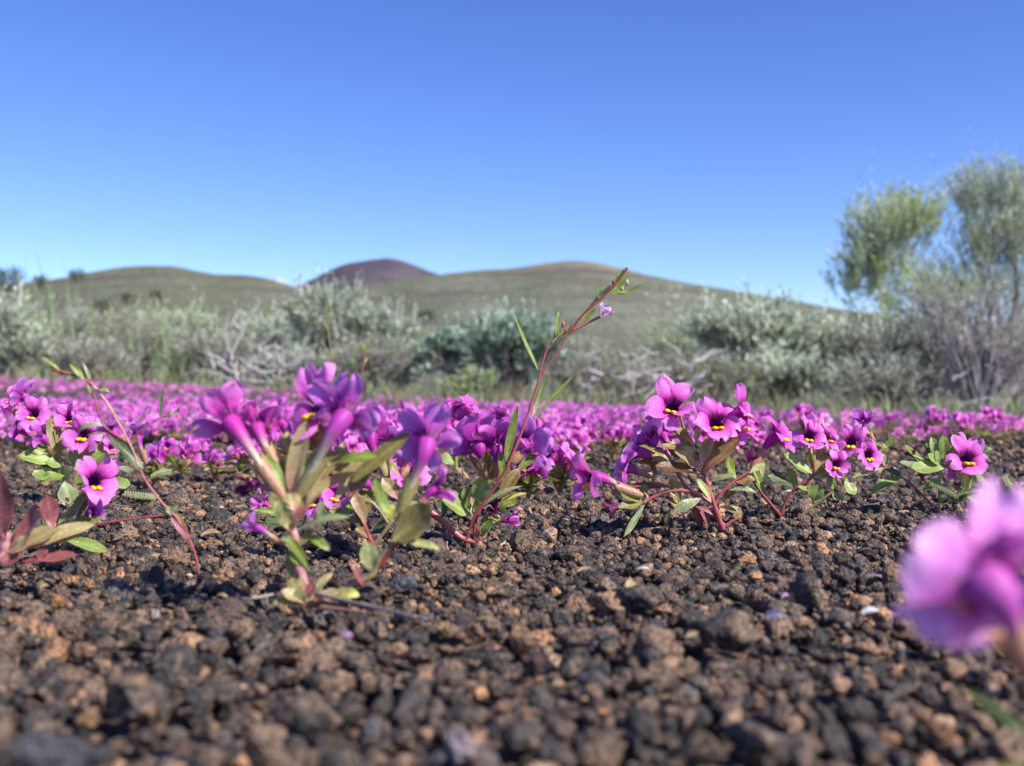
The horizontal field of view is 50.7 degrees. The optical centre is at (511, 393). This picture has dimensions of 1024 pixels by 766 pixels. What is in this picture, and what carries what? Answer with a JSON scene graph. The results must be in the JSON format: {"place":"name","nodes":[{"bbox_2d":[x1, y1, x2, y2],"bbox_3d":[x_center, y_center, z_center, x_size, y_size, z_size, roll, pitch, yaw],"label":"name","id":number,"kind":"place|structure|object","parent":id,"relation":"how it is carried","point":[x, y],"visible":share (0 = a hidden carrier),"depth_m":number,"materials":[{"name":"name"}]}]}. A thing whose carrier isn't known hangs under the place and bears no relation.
{"place":"outdoors","nodes":[
{"label":"outdoors","id":0,"kind":"place"},
{"bbox_2d":[31,274,50,288],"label":"dark bush","id":1,"kind":"object","parent":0,"point":[40,278],"visible":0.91,"depth_m":39.95,"materials":[{"name":"green plant"}]},
{"bbox_2d":[0,266,649,384],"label":"hill","id":2,"kind":"structure","parent":0,"point":[222,292],"depth_m":223.86,"materials":[{"name":"plant"}]},
{"bbox_2d":[68,267,88,283],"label":"dark bush","id":3,"kind":"object","parent":2,"relation":"on","point":[74,276],"visible":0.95,"depth_m":43.89,"materials":[{"name":"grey plant"}]},
{"bbox_2d":[295,258,439,290],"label":"cinder cone","id":4,"kind":"object","parent":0,"point":[380,271],"visible":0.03,"depth_m":970.79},
{"bbox_2d":[0,382,1023,765],"bbox_3d":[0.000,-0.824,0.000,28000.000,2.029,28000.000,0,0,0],"label":"ground","id":5,"kind":"structure","parent":0,"point":[742,658],"depth_m":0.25,"materials":[{"name":"gravel"}]},
{"bbox_2d":[0,264,29,293],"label":"dark bush","id":6,"kind":"object","parent":5,"relation":"on","point":[10,286],"visible":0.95,"depth_m":33.90,"materials":[{"name":"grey plant"}]},
{"bbox_2d":[0,265,60,378],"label":"sagebrush","id":7,"kind":"object","parent":5,"relation":"on","point":[16,334],"visible":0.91,"depth_m":6.15,"materials":[{"name":"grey plant"}]},
{"bbox_2d":[0,471,94,565],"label":"rosette plant","id":8,"kind":"object","parent":5,"relation":"on","point":[26,534],"visible":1,"depth_m":0.35,"materials":[{"name":"green plant"}]},
{"bbox_2d":[5,255,100,381],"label":"grass tuft","id":9,"kind":"object","parent":5,"relation":"on","point":[48,316],"visible":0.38,"depth_m":6.48,"materials":[{"name":"plant"}]},
{"bbox_2d":[2,730,111,765],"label":"stone","id":10,"kind":"object","parent":5,"relation":"on","point":[42,748],"visible":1,"depth_m":0.17,"materials":[{"name":"stone"}]},
{"bbox_2d":[48,594,67,609],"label":"stone","id":11,"kind":"object","parent":5,"relation":"on","point":[56,602],"visible":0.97,"depth_m":0.31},
{"bbox_2d":[0,377,132,504],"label":"monkeyflower plant","id":12,"kind":"object","parent":5,"relation":"on","point":[50,435],"visible":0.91,"depth_m":0.64,"materials":[{"name":"purple plant"}]},
{"bbox_2d":[19,293,127,381],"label":"sagebrush","id":13,"kind":"object","parent":5,"relation":"on","point":[77,317],"visible":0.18,"depth_m":6.90,"materials":[{"name":"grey plant"}]},
{"bbox_2d":[54,456,120,552],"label":"monkeyflower plant","id":14,"kind":"object","parent":5,"relation":"on","point":[98,489],"visible":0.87,"depth_m":0.43,"materials":[{"name":"purple plant"}]},
{"bbox_2d":[75,705,100,729],"bbox_3d":[-0.079,0.060,0.200,0.004,0.004,0.003,0,0,0],"label":"stone","id":15,"kind":"object","parent":5,"relation":"on","point":[88,718],"visible":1,"depth_m":0.20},
{"bbox_2d":[29,327,150,383],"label":"dry shrub","id":16,"kind":"object","parent":5,"relation":"on","point":[86,351],"visible":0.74,"depth_m":6.20,"materials":[{"name":"grey plant"}]},
{"bbox_2d":[47,296,133,379],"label":"grass tuft","id":17,"kind":"object","parent":5,"relation":"on","point":[89,334],"visible":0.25,"depth_m":6.77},
{"bbox_2d":[68,296,145,383],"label":"grass tuft","id":18,"kind":"object","parent":5,"relation":"on","point":[112,334],"visible":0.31,"depth_m":7.11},
{"bbox_2d":[42,357,199,573],"bbox_3d":[-0.133,0.024,0.376,0.054,0.074,0.024,0,0,0],"label":"slender wildflower","id":19,"kind":"object","parent":5,"relation":"on","point":[122,442],"visible":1,"depth_m":0.37,"materials":[{"name":"green plant"}]},
{"bbox_2d":[76,291,189,383],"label":"dry shrub","id":20,"kind":"object","parent":5,"relation":"on","point":[146,341],"visible":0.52,"depth_m":7.34,"materials":[{"name":"grey plant"}]},
{"bbox_2d":[103,672,168,722],"bbox_3d":[-0.073,0.059,0.212,0.012,0.008,0.010,0,0,37],"label":"stone","id":21,"kind":"object","parent":5,"relation":"on","point":[141,695],"visible":1,"depth_m":0.21,"materials":[{"name":"stone"}]},
{"bbox_2d":[103,307,183,383],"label":"grass tuft","id":22,"kind":"object","parent":5,"relation":"on","point":[131,348],"visible":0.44,"depth_m":7.07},
{"bbox_2d":[122,469,172,499],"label":"ferny seedling","id":23,"kind":"object","parent":5,"relation":"on","point":[154,475],"visible":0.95,"depth_m":0.62,"materials":[{"name":"green plant"}]},
{"bbox_2d":[146,422,166,442],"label":"monkeyflower plant","id":24,"kind":"object","parent":5,"relation":"on","point":[155,434],"visible":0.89,"depth_m":1.33,"materials":[{"name":"purple plant"}]},
{"bbox_2d":[136,436,176,485],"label":"monkeyflower plant","id":25,"kind":"object","parent":5,"relation":"on","point":[155,451],"visible":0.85,"depth_m":0.74,"materials":[{"name":"purple plant"}]},
{"bbox_2d":[163,420,181,439],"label":"monkeyflower plant","id":26,"kind":"object","parent":5,"relation":"on","point":[171,427],"visible":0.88,"depth_m":1.33,"materials":[{"name":"purple plant"}]},
{"bbox_2d":[125,282,227,382],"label":"sagebrush","id":27,"kind":"object","parent":5,"relation":"on","point":[194,321],"visible":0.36,"depth_m":8.11,"materials":[{"name":"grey plant"}]},
{"bbox_2d":[143,318,217,386],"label":"grass tuft","id":28,"kind":"object","parent":5,"relation":"on","point":[180,371],"visible":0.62,"depth_m":6.69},
{"bbox_2d":[160,440,201,479],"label":"monkeyflower plant","id":29,"kind":"object","parent":5,"relation":"on","point":[182,455],"visible":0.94,"depth_m":0.81,"materials":[{"name":"purple plant"}]},
{"bbox_2d":[175,433,208,471],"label":"monkeyflower plant","id":30,"kind":"object","parent":5,"relation":"on","point":[204,445],"visible":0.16,"depth_m":0.87,"materials":[{"name":"purple plant"}]},
{"bbox_2d":[160,317,237,383],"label":"grass tuft","id":31,"kind":"object","parent":5,"relation":"on","point":[184,360],"visible":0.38,"depth_m":6.83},
{"bbox_2d":[158,311,261,384],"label":"dry shrub","id":32,"kind":"object","parent":5,"relation":"on","point":[243,348],"visible":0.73,"depth_m":6.82,"materials":[{"name":"grey plant"}]},
{"bbox_2d":[200,449,231,480],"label":"monkeyflower plant","id":33,"kind":"object","parent":5,"relation":"on","point":[212,458],"visible":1,"depth_m":0.78,"materials":[{"name":"purple plant"}]},
{"bbox_2d":[223,439,261,472],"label":"monkeyflower plant","id":34,"kind":"object","parent":5,"relation":"on","point":[239,457],"visible":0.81,"depth_m":0.84,"materials":[{"name":"purple plant"}]},
{"bbox_2d":[181,297,312,389],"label":"dead branch","id":35,"kind":"object","parent":5,"relation":"on","point":[249,366],"visible":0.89,"depth_m":5.89,"materials":[{"name":"wood"}]},
{"bbox_2d":[216,301,305,389],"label":"sagebrush","id":36,"kind":"object","parent":5,"relation":"on","point":[251,327],"visible":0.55,"depth_m":7.92,"materials":[{"name":"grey plant"}]},
{"bbox_2d":[244,722,284,765],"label":"stone","id":37,"kind":"object","parent":5,"relation":"on","point":[264,746],"visible":1,"depth_m":0.18,"materials":[{"name":"stone"}]},
{"bbox_2d":[270,422,292,463],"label":"monkeyflower plant","id":38,"kind":"object","parent":5,"relation":"on","point":[284,452],"visible":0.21,"depth_m":0.91,"materials":[{"name":"purple plant"}]},
{"bbox_2d":[280,636,303,654],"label":"stone","id":39,"kind":"object","parent":5,"relation":"on","point":[290,645],"visible":1,"depth_m":0.25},
{"bbox_2d":[245,322,343,391],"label":"dry shrub","id":40,"kind":"object","parent":5,"relation":"on","point":[317,361],"visible":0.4,"depth_m":6.15,"materials":[{"name":"grey plant"}]},
{"bbox_2d":[189,362,462,608],"bbox_3d":[-0.054,0.027,0.319,0.079,0.073,0.029,0,0,0],"label":"monkeyflower plant","id":41,"kind":"object","parent":5,"relation":"on","point":[300,480],"visible":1,"depth_m":0.31,"materials":[{"name":"purple plant"}]},
{"bbox_2d":[324,304,334,385],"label":"slender wildflower","id":42,"kind":"object","parent":5,"relation":"on","point":[325,323],"visible":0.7,"depth_m":0.95,"materials":[{"name":"green plant"}]},
{"bbox_2d":[249,403,430,546],"bbox_3d":[-0.068,0.031,0.421,0.074,0.056,0.027,0,0,0],"label":"monkeyflower plant","id":43,"kind":"object","parent":5,"relation":"on","point":[395,469],"visible":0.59,"depth_m":0.42,"materials":[{"name":"purple plant"}]},
{"bbox_2d":[259,260,424,383],"bbox_3d":[-1.107,-0.401,7.028,1.095,0.951,0.731,0,0,0],"label":"sagebrush","id":44,"kind":"object","parent":5,"relation":"on","point":[348,321],"visible":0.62,"depth_m":6.90,"materials":[{"name":"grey plant"}]},
{"bbox_2d":[319,605,373,613],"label":"twig","id":45,"kind":"object","parent":5,"relation":"on","point":[329,608],"visible":1,"depth_m":0.28,"materials":[{"name":"wood"}]},
{"bbox_2d":[339,587,358,598],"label":"fallen leaf","id":46,"kind":"object","parent":5,"relation":"on","point":[350,592],"visible":1,"depth_m":0.30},
{"bbox_2d":[340,430,369,452],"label":"monkeyflower plant","id":47,"kind":"object","parent":5,"relation":"on","point":[353,443],"visible":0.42,"depth_m":0.82,"materials":[{"name":"purple plant"}]},
{"bbox_2d":[314,592,421,620],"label":"twig","id":48,"kind":"object","parent":5,"relation":"on","point":[318,594],"visible":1,"depth_m":0.29,"materials":[{"name":"wood"}]},
{"bbox_2d":[315,329,442,396],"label":"dry shrub","id":49,"kind":"object","parent":5,"relation":"on","point":[374,366],"visible":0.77,"depth_m":6.30,"materials":[{"name":"grey plant"}]},
{"bbox_2d":[393,575,417,595],"bbox_3d":[-0.033,0.059,0.335,0.008,0.006,0.007,0,0,0],"label":"stone","id":50,"kind":"object","parent":5,"relation":"on","point":[406,585],"visible":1,"depth_m":0.33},
{"bbox_2d":[415,308,435,325],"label":"dark bush","id":51,"kind":"object","parent":5,"relation":"on","point":[429,314],"visible":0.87,"depth_m":33.95,"materials":[{"name":"green plant"}]},
{"bbox_2d":[435,621,449,635],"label":"stone","id":52,"kind":"object","parent":5,"relation":"on","point":[442,628],"visible":1,"depth_m":0.27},
{"bbox_2d":[445,726,474,765],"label":"stone","id":53,"kind":"object","parent":5,"relation":"on","point":[460,744],"visible":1,"depth_m":0.18,"materials":[{"name":"stone"}]},
{"bbox_2d":[437,363,501,400],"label":"sagebrush","id":54,"kind":"object","parent":5,"relation":"on","point":[473,372],"visible":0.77,"depth_m":5.66,"materials":[{"name":"green plant"}]},
{"bbox_2d":[463,622,482,642],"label":"stone","id":55,"kind":"object","parent":5,"relation":"on","point":[473,631],"visible":1,"depth_m":0.27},
{"bbox_2d":[434,394,511,469],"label":"monkeyflower plant","id":56,"kind":"object","parent":5,"relation":"on","point":[459,411],"visible":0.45,"depth_m":0.76,"materials":[{"name":"purple plant"}]},
{"bbox_2d":[431,413,551,549],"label":"monkeyflower plant","id":57,"kind":"object","parent":5,"relation":"on","point":[485,435],"visible":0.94,"depth_m":0.45,"materials":[{"name":"purple plant"}]},
{"bbox_2d":[406,295,577,399],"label":"sagebrush","id":58,"kind":"object","parent":5,"relation":"on","point":[500,334],"visible":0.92,"depth_m":6.20,"materials":[{"name":"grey plant"}]},
{"bbox_2d":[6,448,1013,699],"bbox_3d":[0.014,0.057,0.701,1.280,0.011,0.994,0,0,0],"label":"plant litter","id":59,"kind":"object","parent":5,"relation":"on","point":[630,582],"visible":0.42,"depth_m":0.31,"materials":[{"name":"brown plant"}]},
{"bbox_2d":[0,374,1023,442],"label":"flower carpet","id":60,"kind":"object","parent":5,"relation":"on","point":[639,420],"visible":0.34,"depth_m":2.02,"materials":[{"name":"purple plant"}]},
{"bbox_2d":[510,623,534,649],"bbox_3d":[0.003,0.059,0.262,0.006,0.007,0.005,0,0,0],"label":"stone","id":61,"kind":"object","parent":5,"relation":"on","point":[522,635],"visible":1,"depth_m":0.26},
{"bbox_2d":[511,456,553,498],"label":"monkeyflower plant","id":62,"kind":"object","parent":5,"relation":"on","point":[527,481],"visible":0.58,"depth_m":0.65,"materials":[{"name":"purple plant"}]},
{"bbox_2d":[521,650,545,676],"bbox_3d":[0.005,0.059,0.235,0.006,0.006,0.005,0,0,0],"label":"stone","id":63,"kind":"object","parent":5,"relation":"on","point":[534,664],"visible":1,"depth_m":0.23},
{"bbox_2d":[532,413,556,446],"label":"monkeyflower plant","id":64,"kind":"object","parent":5,"relation":"on","point":[546,426],"visible":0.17,"depth_m":0.94,"materials":[{"name":"purple plant"}]},
{"bbox_2d":[466,267,641,539],"bbox_3d":[0.017,0.004,0.439,0.072,0.111,0.007,0,0,0],"label":"slender wildflower","id":65,"kind":"object","parent":5,"relation":"on","point":[618,281],"visible":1,"depth_m":0.44,"materials":[{"name":"green plant"}]},
{"bbox_2d":[551,423,566,444],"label":"monkeyflower plant","id":66,"kind":"object","parent":5,"relation":"on","point":[557,432],"visible":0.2,"depth_m":1.00,"materials":[{"name":"purple plant"}]},
{"bbox_2d":[546,442,577,492],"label":"monkeyflower plant","id":67,"kind":"object","parent":5,"relation":"on","point":[557,455],"visible":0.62,"depth_m":0.69,"materials":[{"name":"purple plant"}]},
{"bbox_2d":[538,324,615,401],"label":"dry shrub","id":68,"kind":"object","parent":5,"relation":"on","point":[574,346],"visible":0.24,"depth_m":7.35,"materials":[{"name":"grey plant"}]},
{"bbox_2d":[565,412,590,438],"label":"monkeyflower plant","id":69,"kind":"object","parent":5,"relation":"on","point":[581,419],"visible":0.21,"depth_m":1.32,"materials":[{"name":"purple plant"}]},
{"bbox_2d":[566,429,593,459],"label":"monkeyflower plant","id":70,"kind":"object","parent":5,"relation":"on","point":[577,440],"visible":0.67,"depth_m":0.90,"materials":[{"name":"purple plant"}]},
{"bbox_2d":[564,421,599,457],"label":"monkeyflower plant","id":71,"kind":"object","parent":5,"relation":"on","point":[573,425],"visible":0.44,"depth_m":1.00,"materials":[{"name":"purple plant"}]},
{"bbox_2d":[545,333,648,401],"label":"dry shrub","id":72,"kind":"object","parent":5,"relation":"on","point":[575,362],"visible":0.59,"depth_m":6.53,"materials":[{"name":"grey plant"}]},
{"bbox_2d":[595,423,627,459],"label":"monkeyflower plant","id":73,"kind":"object","parent":5,"relation":"on","point":[616,436],"visible":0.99,"depth_m":1.02,"materials":[{"name":"purple plant"}]},
{"bbox_2d":[617,421,634,448],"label":"monkeyflower plant","id":74,"kind":"object","parent":5,"relation":"on","point":[630,433],"visible":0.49,"depth_m":1.16,"materials":[{"name":"purple plant"}]},
{"bbox_2d":[616,584,662,616],"bbox_3d":[0.036,0.058,0.304,0.013,0.009,0.011,0,0,0],"label":"stone","id":75,"kind":"object","parent":5,"relation":"on","point":[641,600],"visible":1,"depth_m":0.30,"materials":[{"name":"stone"}]},
{"bbox_2d":[578,344,724,401],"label":"dead branch","id":76,"kind":"object","parent":5,"relation":"on","point":[632,376],"visible":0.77,"depth_m":5.59,"materials":[{"name":"wood"}]},
{"bbox_2d":[619,302,700,399],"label":"grass tuft","id":77,"kind":"object","parent":5,"relation":"on","point":[671,343],"visible":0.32,"depth_m":7.00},
{"bbox_2d":[606,343,738,403],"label":"dry shrub","id":78,"kind":"object","parent":5,"relation":"on","point":[679,369],"visible":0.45,"depth_m":5.96,"materials":[{"name":"grey plant"}]},
{"bbox_2d":[625,281,726,387],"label":"sagebrush","id":79,"kind":"object","parent":5,"relation":"on","point":[661,340],"visible":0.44,"depth_m":7.53,"materials":[{"name":"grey plant"}]},
{"bbox_2d":[570,375,794,535],"bbox_3d":[0.078,0.027,0.492,0.104,0.072,0.039,0,0,0],"label":"monkeyflower plant","id":80,"kind":"object","parent":5,"relation":"on","point":[663,425],"visible":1,"depth_m":0.48,"materials":[{"name":"purple plant"}]},
{"bbox_2d":[689,608,755,650],"bbox_3d":[0.052,0.058,0.268,0.017,0.010,0.016,0,0,0],"label":"stone","id":81,"kind":"object","parent":5,"relation":"on","point":[734,629],"visible":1,"depth_m":0.26,"materials":[{"name":"stone"}]},
{"bbox_2d":[684,334,765,402],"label":"dry shrub","id":82,"kind":"object","parent":5,"relation":"on","point":[743,373],"visible":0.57,"depth_m":6.03,"materials":[{"name":"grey plant"}]},
{"bbox_2d":[748,430,770,452],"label":"monkeyflower plant","id":83,"kind":"object","parent":5,"relation":"on","point":[757,442],"visible":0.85,"depth_m":1.09,"materials":[{"name":"purple plant"}]},
{"bbox_2d":[675,277,859,407],"bbox_3d":[1.578,-0.289,6.583,0.980,0.835,0.918,0,0,-43],"label":"sagebrush","id":84,"kind":"object","parent":5,"relation":"on","point":[797,353],"visible":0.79,"depth_m":6.45,"materials":[{"name":"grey plant"}]},
{"bbox_2d":[765,609,785,617],"bbox_3d":[0.066,0.055,0.272,0.004,0.002,0.005,0,0,0],"label":"dried petal","id":85,"kind":"object","parent":5,"relation":"on","point":[773,613],"visible":1,"depth_m":0.27,"materials":[{"name":"purple plant"}]},
{"bbox_2d":[789,402,818,435],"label":"monkeyflower plant","id":86,"kind":"object","parent":5,"relation":"on","point":[798,407],"visible":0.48,"depth_m":1.40,"materials":[{"name":"purple plant"}]},
{"bbox_2d":[752,409,886,516],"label":"monkeyflower plant","id":87,"kind":"object","parent":5,"relation":"on","point":[870,455],"visible":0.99,"depth_m":0.54,"materials":[{"name":"purple plant"}]},
{"bbox_2d":[842,509,860,529],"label":"stone","id":88,"kind":"object","parent":5,"relation":"on","point":[852,520],"visible":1,"depth_m":0.50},
{"bbox_2d":[883,414,899,431],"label":"monkeyflower plant","id":89,"kind":"object","parent":5,"relation":"on","point":[888,419],"visible":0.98,"depth_m":1.79,"materials":[{"name":"purple plant"}]},
{"bbox_2d":[871,435,933,506],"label":"monkeyflower plant","id":90,"kind":"object","parent":5,"relation":"on","point":[881,484],"visible":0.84,"depth_m":0.58,"materials":[{"name":"green plant"}]},
{"bbox_2d":[812,295,997,410],"bbox_3d":[2.202,-0.211,6.198,1.306,0.739,0.853,0,0,-37],"label":"sagebrush","id":91,"kind":"object","parent":5,"relation":"on","point":[907,365],"visible":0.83,"depth_m":6.16,"materials":[{"name":"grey plant"}]},
{"bbox_2d":[818,148,1004,409],"bbox_3d":[2.703,-0.770,7.353,1.194,1.855,0.891,0,0,27],"label":"tree","id":92,"kind":"object","parent":5,"relation":"on","point":[891,225],"visible":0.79,"depth_m":7.31,"materials":[{"name":"green plant"}]},
{"bbox_2d":[923,409,947,431],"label":"monkeyflower plant","id":93,"kind":"object","parent":5,"relation":"on","point":[939,418],"visible":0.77,"depth_m":1.60,"materials":[{"name":"purple plant"}]},
{"bbox_2d":[923,717,955,744],"bbox_3d":[0.075,0.059,0.190,0.006,0.005,0.005,0,0,0],"label":"stone","id":94,"kind":"object","parent":5,"relation":"on","point":[942,732],"visible":1,"depth_m":0.19,"materials":[{"name":"stone"}]},
{"bbox_2d":[900,432,992,507],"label":"monkeyflower plant","id":95,"kind":"object","parent":5,"relation":"on","point":[970,461],"visible":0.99,"depth_m":0.57,"materials":[{"name":"purple plant"}]},
{"bbox_2d":[929,481,975,503],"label":"ferny seedling","id":96,"kind":"object","parent":5,"relation":"on","point":[960,495],"visible":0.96,"depth_m":0.56,"materials":[{"name":"green plant"}]},
{"bbox_2d":[885,260,1023,412],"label":"dry shrub","id":97,"kind":"object","parent":5,"relation":"on","point":[989,370],"visible":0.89,"depth_m":5.86,"materials":[{"name":"grey plant"}]},
{"bbox_2d":[891,477,1023,765],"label":"monkeyflower plant","id":98,"kind":"object","parent":5,"relation":"on","point":[945,571],"visible":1,"depth_m":0.13,"materials":[{"name":"purple plant"}]},
{"bbox_2d":[892,265,1023,400],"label":"dead branch","id":99,"kind":"object","parent":5,"relation":"on","point":[991,284],"visible":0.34,"depth_m":7.20,"materials":[{"name":"wood"}]},
{"bbox_2d":[952,415,975,436],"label":"monkeyflower plant","id":100,"kind":"object","parent":5,"relation":"on","point":[965,421],"visible":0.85,"depth_m":1.41,"materials":[{"name":"purple plant"}]},
{"bbox_2d":[906,126,1023,409],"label":"tree","id":101,"kind":"object","parent":5,"relation":"on","point":[1007,232],"visible":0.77,"depth_m":7.32,"materials":[{"name":"green plant"}]},
{"bbox_2d":[940,367,1008,406],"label":"dead branch","id":102,"kind":"object","parent":5,"relation":"on","point":[954,377],"visible":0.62,"depth_m":5.20,"materials":[{"name":"wood"}]},
{"bbox_2d":[977,405,1003,439],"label":"monkeyflower plant","id":103,"kind":"object","parent":5,"relation":"on","point":[991,413],"visible":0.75,"depth_m":1.44,"materials":[{"name":"purple plant"}]},
{"bbox_2d":[976,473,1014,494],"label":"ferny seedling","id":104,"kind":"object","parent":5,"relation":"on","point":[981,478],"visible":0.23,"depth_m":0.60,"materials":[{"name":"green plant"}]},
{"bbox_2d":[0,355,1023,420],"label":"dry grass","id":105,"kind":"structure","parent":0,"point":[838,408],"depth_m":4.49,"materials":[{"name":"plant"}]},
{"bbox_2d":[0,0,1023,328],"label":"sky","id":106,"kind":"structure","parent":0,"point":[712,143],"materials":[{"name":"blue"}]},
{"bbox_2d":[328,261,1023,385],"bbox_3d":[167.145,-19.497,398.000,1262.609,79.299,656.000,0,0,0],"label":"hill","id":107,"kind":"structure","parent":0,"point":[572,287],"depth_m":400.43,"materials":[{"name":"plant"}]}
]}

